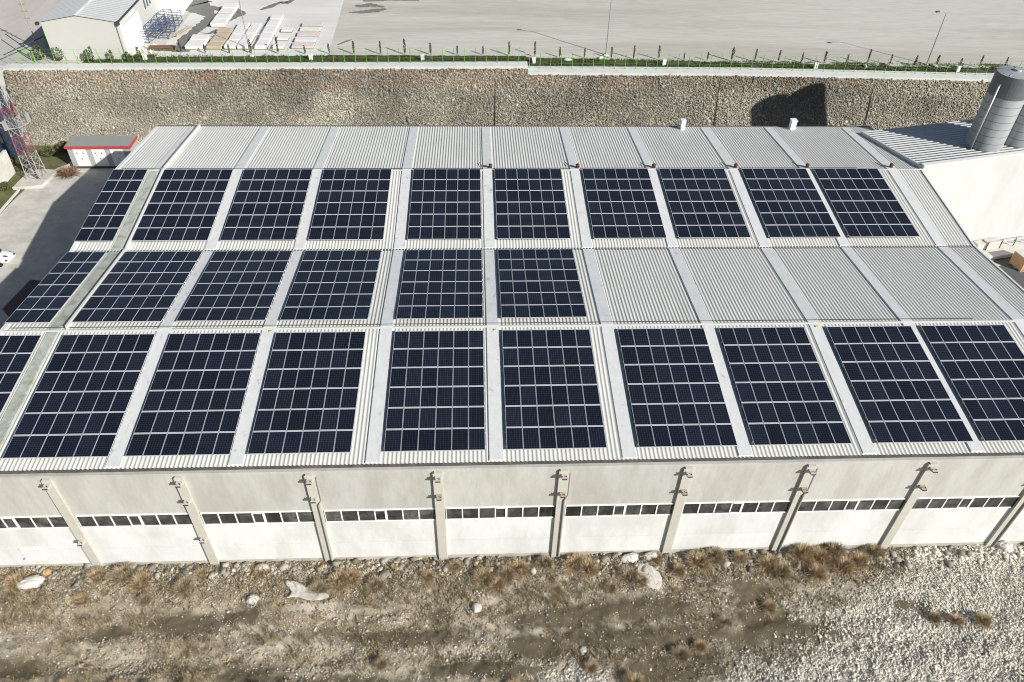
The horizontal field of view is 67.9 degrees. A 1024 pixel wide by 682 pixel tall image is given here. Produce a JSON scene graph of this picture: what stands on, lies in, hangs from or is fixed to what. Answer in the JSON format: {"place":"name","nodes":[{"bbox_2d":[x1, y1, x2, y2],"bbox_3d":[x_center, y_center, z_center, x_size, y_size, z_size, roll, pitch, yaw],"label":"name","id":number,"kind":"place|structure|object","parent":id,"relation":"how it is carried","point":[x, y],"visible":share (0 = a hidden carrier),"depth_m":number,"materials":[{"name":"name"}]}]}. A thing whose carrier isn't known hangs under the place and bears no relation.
{"place":"outdoors","nodes":[
{"label":"outdoors","id":0,"kind":"place"},
{"bbox_2d":[0,0,61,65],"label":"road","id":1,"kind":"structure","parent":0,"point":[14,24],"depth_m":97.44,"materials":[{"name":"white concrete"}]},
{"bbox_2d":[0,145,70,208],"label":"grass verge","id":2,"kind":"object","parent":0,"point":[56,160],"depth_m":88.61,"materials":[{"name":"green plant"}]},
{"bbox_2d":[12,169,58,189],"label":"mast footing","id":3,"kind":"object","parent":2,"relation":"on","point":[23,182],"visible":0.8,"depth_m":85.21,"materials":[{"name":"concrete"}]},
{"bbox_2d":[0,86,46,179],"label":"lattice mast","id":4,"kind":"object","parent":3,"relation":"on","point":[5,125],"visible":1,"depth_m":82.14,"materials":[{"name":"metal"}]},
{"bbox_2d":[0,164,114,328],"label":"courtyard","id":5,"kind":"structure","parent":0,"point":[40,228],"depth_m":79.17,"materials":[{"name":"concrete"}]},
{"bbox_2d":[0,249,15,266],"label":"parked car","id":6,"kind":"object","parent":5,"relation":"on","point":[7,256],"visible":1,"depth_m":73.55,"materials":[{"name":"white paint"}]},
{"bbox_2d":[2,280,40,316],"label":"container skip","id":7,"kind":"object","parent":5,"relation":"on","point":[13,304],"visible":0.16,"depth_m":66.28,"materials":[{"name":"brown metal"}]},
{"bbox_2d":[54,164,79,179],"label":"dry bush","id":8,"kind":"object","parent":5,"relation":"on","point":[69,172],"visible":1,"depth_m":86.66,"materials":[{"name":"brown plant"}]},
{"bbox_2d":[64,135,137,167],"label":"transformer kiosk","id":9,"kind":"object","parent":5,"relation":"on","point":[99,151],"visible":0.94,"depth_m":87.08,"materials":[{"name":"concrete"}]},
{"bbox_2d":[72,149,91,165],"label":"door","id":10,"kind":"structure","parent":9,"relation":"in","point":[81,156],"depth_m":87.05,"materials":[{"name":"metal"}]},
{"bbox_2d":[91,149,109,165],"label":"door","id":11,"kind":"structure","parent":9,"relation":"in","point":[99,155],"depth_m":87.16,"materials":[{"name":"metal"}]},
{"bbox_2d":[109,149,124,165],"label":"door","id":12,"kind":"structure","parent":9,"relation":"in","point":[118,156],"depth_m":87.14,"materials":[{"name":"metal"}]},
{"bbox_2d":[156,0,343,56],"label":"concrete yard","id":13,"kind":"structure","parent":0,"point":[297,13],"depth_m":101.53,"materials":[{"name":"grey concrete"}]},
{"bbox_2d":[172,0,216,51],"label":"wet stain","id":14,"kind":"object","parent":13,"relation":"on","point":[184,39],"visible":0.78,"depth_m":101.33,"materials":[{"name":"concrete"}]},
{"bbox_2d":[185,40,206,49],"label":"slab stack","id":15,"kind":"object","parent":13,"relation":"on","point":[193,44],"visible":0.92,"depth_m":93.48,"materials":[{"name":"white concrete"}]},
{"bbox_2d":[190,5,245,24],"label":"wet stain","id":16,"kind":"object","parent":13,"relation":"on","point":[212,8],"visible":0.59,"depth_m":104.55,"materials":[{"name":"concrete"}]},
{"bbox_2d":[0,545,1023,681],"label":"rough ground","id":17,"kind":"structure","parent":0,"point":[761,633],"depth_m":46.67,"materials":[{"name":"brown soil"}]},
{"bbox_2d":[1,567,30,593],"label":"dry bush","id":18,"kind":"object","parent":17,"relation":"on","point":[11,583],"visible":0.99,"depth_m":48.19,"materials":[{"name":"beige plant"}]},
{"bbox_2d":[16,575,44,589],"bbox_3d":[-30.601,15.372,48.359,1.745,0.772,0.958,-12,43,-15],"label":"boulder","id":19,"kind":"object","parent":17,"relation":"on","point":[31,581],"visible":1,"depth_m":48.13,"materials":[{"name":"white stone"}]},
{"bbox_2d":[69,591,95,607],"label":"dry bush","id":20,"kind":"object","parent":17,"relation":"on","point":[78,600],"visible":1,"depth_m":47.44,"materials":[{"name":"brown plant"}]},
{"bbox_2d":[83,564,110,587],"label":"dry bush","id":21,"kind":"object","parent":17,"relation":"on","point":[100,572],"visible":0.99,"depth_m":48.57,"materials":[{"name":"beige plant"}]},
{"bbox_2d":[104,561,144,587],"bbox_3d":[-24.929,14.822,48.750,2.771,0.845,2.052,-23,47,-25],"label":"dry bush","id":22,"kind":"object","parent":17,"relation":"on","point":[116,576],"visible":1,"depth_m":48.64,"materials":[{"name":"beige plant"}]},
{"bbox_2d":[126,568,154,595],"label":"dry bush","id":23,"kind":"object","parent":17,"relation":"on","point":[140,580],"visible":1,"depth_m":48.36,"materials":[{"name":"beige plant"}]},
{"bbox_2d":[171,575,195,600],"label":"dry bush","id":24,"kind":"object","parent":17,"relation":"on","point":[180,586],"visible":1,"depth_m":48.16,"materials":[{"name":"beige plant"}]},
{"bbox_2d":[305,579,328,596],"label":"dry bush","id":25,"kind":"object","parent":17,"relation":"on","point":[314,586],"visible":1,"depth_m":48.34,"materials":[{"name":"beige plant"}]},
{"bbox_2d":[325,565,352,600],"bbox_3d":[-11.062,15.285,48.672,1.966,0.896,2.752,10,42,9],"label":"dry bush","id":26,"kind":"object","parent":17,"relation":"on","point":[336,582],"visible":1,"depth_m":48.57,"materials":[{"name":"brown plant"}]},
{"bbox_2d":[340,567,363,588],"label":"dry bush","id":27,"kind":"object","parent":17,"relation":"on","point":[354,579],"visible":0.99,"depth_m":48.83,"materials":[{"name":"brown plant"}]},
{"bbox_2d":[364,574,388,595],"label":"dry bush","id":28,"kind":"object","parent":17,"relation":"on","point":[371,584],"visible":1,"depth_m":48.63,"materials":[{"name":"beige plant"}]},
{"bbox_2d":[471,566,494,586],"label":"dry bush","id":29,"kind":"object","parent":17,"relation":"on","point":[480,573],"visible":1,"depth_m":49.17,"materials":[{"name":"brown plant"}]},
{"bbox_2d":[486,574,508,596],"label":"dry bush","id":30,"kind":"object","parent":17,"relation":"on","point":[497,583],"visible":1,"depth_m":48.63,"materials":[{"name":"brown plant"}]},
{"bbox_2d":[494,562,519,587],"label":"dry bush","id":31,"kind":"object","parent":17,"relation":"on","point":[508,572],"visible":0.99,"depth_m":49.22,"materials":[{"name":"brown plant"}]},
{"bbox_2d":[0,542,1023,681],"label":"rubble","id":32,"kind":"object","parent":17,"relation":"on","point":[929,554],"visible":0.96,"depth_m":47.39,"materials":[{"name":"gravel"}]},
{"bbox_2d":[285,580,328,600],"bbox_3d":[-13.067,15.878,48.238,3.016,0.193,1.255,5,41,4],"label":"crumpled sheet","id":33,"kind":"object","parent":32,"relation":"on","point":[296,588],"visible":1,"depth_m":48.13,"materials":[{"name":"white plastic"}]},
{"bbox_2d":[505,556,532,581],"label":"dry bush","id":34,"kind":"object","parent":17,"relation":"on","point":[522,566],"visible":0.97,"depth_m":49.66,"materials":[{"name":"beige plant"}]},
{"bbox_2d":[534,554,555,572],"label":"dry bush","id":35,"kind":"object","parent":17,"relation":"on","point":[544,561],"visible":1,"depth_m":49.92,"materials":[{"name":"beige plant"}]},
{"bbox_2d":[560,551,591,576],"bbox_3d":[4.227,14.561,50.105,2.699,0.790,1.940,-18,45,-21],"label":"dry bush","id":36,"kind":"object","parent":17,"relation":"on","point":[573,560],"visible":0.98,"depth_m":50.05,"materials":[{"name":"beige plant"}]},
{"bbox_2d":[577,555,599,580],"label":"dry bush","id":37,"kind":"object","parent":17,"relation":"on","point":[589,570],"visible":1,"depth_m":49.69,"materials":[{"name":"beige plant"}]},
{"bbox_2d":[615,565,640,590],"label":"dry bush","id":38,"kind":"object","parent":17,"relation":"on","point":[626,576],"visible":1,"depth_m":49.51,"materials":[{"name":"brown plant"}]},
{"bbox_2d":[620,668,645,681],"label":"dry bush","id":39,"kind":"object","parent":17,"relation":"on","point":[632,677],"visible":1,"depth_m":44.33,"materials":[{"name":"brown plant"}]},
{"bbox_2d":[637,563,662,589],"bbox_3d":[8.877,15.349,49.647,1.633,0.406,2.271,-21,46,-23],"label":"boulder","id":40,"kind":"object","parent":17,"relation":"on","point":[656,579],"visible":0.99,"depth_m":49.48,"materials":[{"name":"white stone"}]},
{"bbox_2d":[667,642,692,667],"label":"dry bush","id":41,"kind":"object","parent":17,"relation":"on","point":[681,654],"visible":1,"depth_m":45.73,"materials":[{"name":"brown plant"}]},
{"bbox_2d":[683,548,716,575],"bbox_3d":[12.389,14.502,50.126,2.368,0.777,2.135,7,42,6],"label":"dry bush","id":42,"kind":"object","parent":17,"relation":"on","point":[698,557],"visible":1,"depth_m":50.10,"materials":[{"name":"beige plant"}]},
{"bbox_2d":[698,546,729,571],"bbox_3d":[13.321,14.230,50.473,2.612,0.793,2.160,-28,49,-29],"label":"dry bush","id":43,"kind":"object","parent":17,"relation":"on","point":[716,554],"visible":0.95,"depth_m":50.47,"materials":[{"name":"beige plant"}]},
{"bbox_2d":[752,551,783,576],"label":"dry bush","id":44,"kind":"object","parent":17,"relation":"on","point":[766,563],"visible":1,"depth_m":50.27,"materials":[{"name":"brown plant"}]},
{"bbox_2d":[761,597,776,618],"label":"dry bush","id":45,"kind":"object","parent":17,"relation":"on","point":[770,604],"visible":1,"depth_m":48.11,"materials":[{"name":"brown plant"}]},
{"bbox_2d":[769,558,794,587],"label":"dry bush","id":46,"kind":"object","parent":17,"relation":"on","point":[784,568],"visible":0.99,"depth_m":49.79,"materials":[{"name":"brown plant"}]},
{"bbox_2d":[784,542,817,570],"bbox_3d":[19.362,14.086,50.705,2.605,1.056,2.362,-31,51,-32],"label":"dry bush","id":47,"kind":"object","parent":17,"relation":"on","point":[799,550],"visible":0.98,"depth_m":50.61,"materials":[{"name":"beige plant"}]},
{"bbox_2d":[806,560,830,584],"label":"dry bush","id":48,"kind":"object","parent":17,"relation":"on","point":[819,574],"visible":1,"depth_m":49.74,"materials":[{"name":"brown plant"}]},
{"bbox_2d":[805,545,835,571],"bbox_3d":[20.597,14.334,50.606,2.385,0.885,2.360,9,42,9],"label":"dry bush","id":49,"kind":"object","parent":17,"relation":"on","point":[823,558],"visible":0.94,"depth_m":50.48,"materials":[{"name":"brown plant"}]},
{"bbox_2d":[816,541,850,564],"bbox_3d":[21.588,13.989,50.808,2.199,0.906,2.544,-25,48,-27],"label":"dry bush","id":50,"kind":"object","parent":17,"relation":"on","point":[836,549],"visible":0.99,"depth_m":50.75,"materials":[{"name":"beige plant"}]},
{"bbox_2d":[831,554,859,578],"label":"dry bush","id":51,"kind":"object","parent":17,"relation":"on","point":[844,567],"visible":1,"depth_m":50.05,"materials":[{"name":"brown plant"}]},
{"bbox_2d":[850,550,873,572],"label":"dry bush","id":52,"kind":"object","parent":17,"relation":"on","point":[860,557],"visible":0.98,"depth_m":50.51,"materials":[{"name":"brown plant"}]},
{"bbox_2d":[860,543,888,564],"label":"dry bush","id":53,"kind":"object","parent":17,"relation":"on","point":[875,550],"visible":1,"depth_m":51.06,"materials":[{"name":"brown plant"}]},
{"bbox_2d":[924,609,943,627],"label":"dry bush","id":54,"kind":"object","parent":17,"relation":"on","point":[933,616],"visible":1,"depth_m":47.67,"materials":[{"name":"brown plant"}]},
{"bbox_2d":[973,611,996,630],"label":"dry bush","id":55,"kind":"object","parent":17,"relation":"on","point":[984,619],"visible":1,"depth_m":47.53,"materials":[{"name":"brown plant"}]},
{"bbox_2d":[60,0,1023,67],"bbox_3d":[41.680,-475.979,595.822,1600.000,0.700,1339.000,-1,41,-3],"label":"gravel yard","id":56,"kind":"structure","parent":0,"point":[973,31],"depth_m":103.38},
{"bbox_2d":[35,0,192,59],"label":"storage shed","id":57,"kind":"structure","parent":56,"relation":"on","point":[69,27],"depth_m":89.85,"materials":[{"name":"metal"}]},
{"bbox_2d":[82,54,994,72],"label":"planting strip","id":58,"kind":"object","parent":56,"relation":"on","point":[629,63],"visible":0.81,"depth_m":93.35,"materials":[{"name":"plant"}]},
{"bbox_2d":[86,54,1009,72],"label":"weeds","id":59,"kind":"object","parent":58,"relation":"on","point":[632,60],"visible":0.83,"depth_m":93.75,"materials":[{"name":"green plant"}]},
{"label":"side yard","id":60,"kind":"structure","parent":0,"visible":0},
{"bbox_2d":[860,119,1023,243],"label":"annex building","id":61,"kind":"structure","parent":60,"relation":"on","point":[981,194],"depth_m":74.37,"materials":[{"name":"paint"}]},
{"bbox_2d":[964,65,1023,151],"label":"silo","id":62,"kind":"object","parent":61,"relation":"on","point":[1002,103],"visible":0.97,"depth_m":70.60,"materials":[{"name":"metal"}]},
{"bbox_2d":[1003,104,1023,147],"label":"silo","id":63,"kind":"object","parent":61,"relation":"on","point":[1015,138],"visible":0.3,"depth_m":72.93,"materials":[{"name":"metal"}]},
{"bbox_2d":[982,241,1023,259],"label":"loading platform","id":64,"kind":"structure","parent":60,"relation":"on","point":[1005,250],"depth_m":78.50,"materials":[{"name":"concrete"}]},
{"bbox_2d":[994,257,1023,288],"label":"asphalt patch","id":65,"kind":"object","parent":60,"relation":"on","point":[1013,273],"visible":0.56,"depth_m":76.48,"materials":[{"name":"grey asphalt"}]},
{"bbox_2d":[1009,249,1023,271],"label":"brick pallet","id":66,"kind":"object","parent":65,"relation":"on","point":[1016,261],"visible":1,"depth_m":76.36,"materials":[{"name":"brown brick"}]},
{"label":"field","id":67,"kind":"structure","parent":0,"visible":0},
{"bbox_2d":[0,150,15,182],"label":"boundary wall","id":68,"kind":"structure","parent":67,"relation":"on","point":[7,171],"depth_m":85.13,"materials":[{"name":"concrete"}]},
{"bbox_2d":[0,87,26,158],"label":"neighbour building","id":69,"kind":"structure","parent":67,"relation":"on","point":[6,144],"depth_m":88.03,"materials":[{"name":"concrete"}]},
{"bbox_2d":[3,61,993,145],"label":"retaining wall","id":70,"kind":"structure","parent":67,"relation":"on","point":[59,102],"depth_m":91.61,"materials":[{"name":"stone"}]},
{"bbox_2d":[4,47,1021,74],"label":"green fence","id":71,"kind":"object","parent":70,"relation":"on","point":[387,52],"visible":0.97,"depth_m":90.51,"materials":[{"name":"metal"}]},
{"label":"ground","id":72,"kind":"structure","parent":0,"visible":0},
{"bbox_2d":[0,118,1023,567],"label":"factory hall","id":73,"kind":"structure","parent":72,"relation":"on","point":[370,498],"depth_m":50.02,"materials":[{"name":"metal"}]},
{"bbox_2d":[0,335,41,413],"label":"solar array","id":74,"kind":"object","parent":73,"relation":"on","point":[16,351],"visible":1,"depth_m":48.78,"materials":[{"name":"glass"}]},
{"bbox_2d":[0,516,68,529],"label":"window","id":75,"kind":"structure","parent":73,"relation":"in","point":[16,522],"depth_m":46.14,"materials":[{"name":"grey glass"}]},
{"bbox_2d":[5,252,105,322],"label":"solar array","id":76,"kind":"object","parent":73,"relation":"on","point":[51,293],"visible":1,"depth_m":54.64,"materials":[{"name":"glass"}]},
{"bbox_2d":[2,334,154,458],"bbox_3d":[-26.497,3.183,47.147,6.043,0.178,9.775,-1,47,-3],"label":"solar array","id":77,"kind":"object","parent":73,"relation":"on","point":[77,407],"visible":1,"depth_m":46.73,"materials":[{"name":"glass"}]},
{"bbox_2d":[74,169,147,241],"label":"solar array","id":78,"kind":"object","parent":73,"relation":"on","point":[105,218],"visible":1,"depth_m":63.12,"materials":[{"name":"glass"}]},
{"bbox_2d":[75,513,192,527],"bbox_3d":[-22.995,10.935,46.398,6.760,1.220,0.105,-1,41,-3],"label":"window","id":79,"kind":"structure","parent":73,"relation":"in","point":[160,519],"depth_m":46.39,"materials":[{"name":"grey glass"}]},
{"bbox_2d":[72,251,202,322],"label":"solar array","id":80,"kind":"object","parent":73,"relation":"on","point":[140,286],"visible":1,"depth_m":54.92,"materials":[{"name":"glass"}]},
{"bbox_2d":[131,169,232,240],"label":"solar array","id":81,"kind":"object","parent":73,"relation":"on","point":[184,205],"visible":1,"depth_m":63.37,"materials":[{"name":"glass"}]},
{"bbox_2d":[125,333,260,456],"bbox_3d":[-19.579,3.104,47.448,6.043,0.180,9.775,-1,47,-3],"label":"solar array","id":82,"kind":"object","parent":73,"relation":"on","point":[184,412],"visible":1,"depth_m":47.03,"materials":[{"name":"glass"}]},
{"bbox_2d":[176,251,292,321],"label":"solar array","id":83,"kind":"object","parent":73,"relation":"on","point":[237,285],"visible":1,"depth_m":55.20,"materials":[{"name":"glass"}]},
{"bbox_2d":[200,510,314,524],"bbox_3d":[-15.572,10.851,46.722,6.760,1.220,0.105,-1,41,-3],"label":"window","id":84,"kind":"structure","parent":73,"relation":"in","point":[305,516],"depth_m":46.71,"materials":[{"name":"grey glass"}]},
{"bbox_2d":[220,169,312,240],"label":"solar array","id":85,"kind":"object","parent":73,"relation":"on","point":[270,202],"visible":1,"depth_m":63.67,"materials":[{"name":"glass"}]},
{"bbox_2d":[247,331,365,454],"bbox_3d":[-12.625,3.026,47.752,6.043,0.178,9.775,-1,47,-3],"label":"solar array","id":86,"kind":"object","parent":73,"relation":"on","point":[297,390],"visible":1,"depth_m":47.35,"materials":[{"name":"glass"}]},
{"bbox_2d":[280,250,381,320],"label":"solar array","id":87,"kind":"object","parent":73,"relation":"on","point":[317,292],"visible":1,"depth_m":55.52,"materials":[{"name":"glass"}]},
{"bbox_2d":[308,169,391,239],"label":"solar array","id":88,"kind":"object","parent":73,"relation":"on","point":[352,210],"visible":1,"depth_m":63.97,"materials":[{"name":"glass"}]},
{"bbox_2d":[324,508,435,522],"bbox_3d":[-8.150,10.767,47.046,6.760,1.220,0.105,-1,41,-3],"label":"window","id":89,"kind":"structure","parent":73,"relation":"in","point":[401,514],"depth_m":47.04,"materials":[{"name":"grey glass"}]},
{"bbox_2d":[383,330,485,451],"bbox_3d":[-4.741,2.937,48.097,6.043,0.178,9.775,-1,47,-3],"label":"solar array","id":90,"kind":"object","parent":73,"relation":"on","point":[444,388],"visible":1,"depth_m":47.69,"materials":[{"name":"glass"}]},
{"bbox_2d":[396,249,483,318],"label":"solar array","id":91,"kind":"object","parent":73,"relation":"on","point":[463,295],"visible":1,"depth_m":55.85,"materials":[{"name":"glass"}]},
{"bbox_2d":[407,169,481,239],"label":"solar array","id":92,"kind":"object","parent":73,"relation":"on","point":[461,219],"visible":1,"depth_m":64.29,"materials":[{"name":"glass"}]},
{"bbox_2d":[446,505,554,519],"bbox_3d":[-0.727,10.683,47.370,6.760,1.220,0.105,-1,41,-3],"label":"window","id":93,"kind":"structure","parent":73,"relation":"in","point":[546,511],"depth_m":47.36,"materials":[{"name":"grey glass"}]},
{"bbox_2d":[494,169,570,238],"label":"solar array","id":94,"kind":"object","parent":73,"relation":"on","point":[532,202],"visible":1,"depth_m":64.63,"materials":[{"name":"glass"}]},
{"bbox_2d":[497,249,586,317],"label":"solar array","id":95,"kind":"object","parent":73,"relation":"on","point":[553,284],"visible":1,"depth_m":56.18,"materials":[{"name":"glass"}]},
{"bbox_2d":[501,329,606,449],"bbox_3d":[2.479,2.855,48.411,6.043,0.181,9.775,-1,47,-3],"label":"solar array","id":96,"kind":"object","parent":73,"relation":"on","point":[551,396],"visible":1,"depth_m":48.01,"materials":[{"name":"glass"}]},
{"bbox_2d":[564,503,673,517],"bbox_3d":[6.695,10.600,47.694,6.760,1.220,0.105,-1,41,-3],"label":"window","id":97,"kind":"structure","parent":73,"relation":"in","point":[642,509],"depth_m":47.69,"materials":[{"name":"grey glass"}]},
{"bbox_2d":[582,168,665,238],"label":"solar array","id":98,"kind":"object","parent":73,"relation":"on","point":[635,208],"visible":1,"depth_m":64.97,"materials":[{"name":"glass"}]},
{"bbox_2d":[617,328,737,447],"bbox_3d":[10.349,2.767,48.756,6.043,0.178,9.775,-1,47,-3],"label":"solar array","id":99,"kind":"object","parent":73,"relation":"on","point":[681,363],"visible":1,"depth_m":48.35,"materials":[{"name":"glass"}]},
{"bbox_2d":[659,168,750,237],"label":"solar array","id":100,"kind":"object","parent":73,"relation":"on","point":[703,200],"visible":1,"depth_m":65.30,"materials":[{"name":"glass"}]},
{"bbox_2d":[681,500,790,514],"bbox_3d":[14.118,10.516,48.019,6.760,1.220,0.105,-1,41,-3],"label":"window","id":101,"kind":"structure","parent":73,"relation":"in","point":[738,507],"depth_m":48.00,"materials":[{"name":"grey glass"}]},
{"bbox_2d":[718,327,851,445],"bbox_3d":[17.320,2.688,49.060,6.043,0.178,9.775,-1,47,-3],"label":"solar array","id":102,"kind":"object","parent":73,"relation":"on","point":[780,369],"visible":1,"depth_m":48.66,"materials":[{"name":"glass"}]},
{"bbox_2d":[741,168,840,237],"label":"solar array","id":103,"kind":"object","parent":73,"relation":"on","point":[789,203],"visible":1,"depth_m":65.62,"materials":[{"name":"glass"}]},
{"bbox_2d":[797,498,905,512],"bbox_3d":[21.540,10.432,48.343,6.760,1.220,0.105,-1,41,-3],"label":"window","id":104,"kind":"structure","parent":73,"relation":"in","point":[883,504],"depth_m":48.33,"materials":[{"name":"grey glass"}]},
{"bbox_2d":[813,168,919,236],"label":"solar array","id":105,"kind":"object","parent":73,"relation":"on","point":[864,202],"visible":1,"depth_m":65.92,"materials":[{"name":"glass"}]},
{"bbox_2d":[826,326,973,443],"bbox_3d":[24.866,2.603,49.390,6.043,0.178,9.775,-1,47,-3],"label":"solar array","id":106,"kind":"object","parent":73,"relation":"on","point":[902,395],"visible":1,"depth_m":48.99,"materials":[{"name":"glass"}]},
{"bbox_2d":[911,496,1019,509],"bbox_3d":[28.962,10.349,48.667,6.760,1.220,0.105,-1,41,-3],"label":"window","id":107,"kind":"structure","parent":73,"relation":"in","point":[979,502],"depth_m":48.65,"materials":[{"name":"black glass"}]},
{"bbox_2d":[920,324,1023,441],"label":"solar array","id":108,"kind":"object","parent":73,"relation":"on","point":[983,365],"visible":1,"depth_m":49.98,"materials":[{"name":"glass"}]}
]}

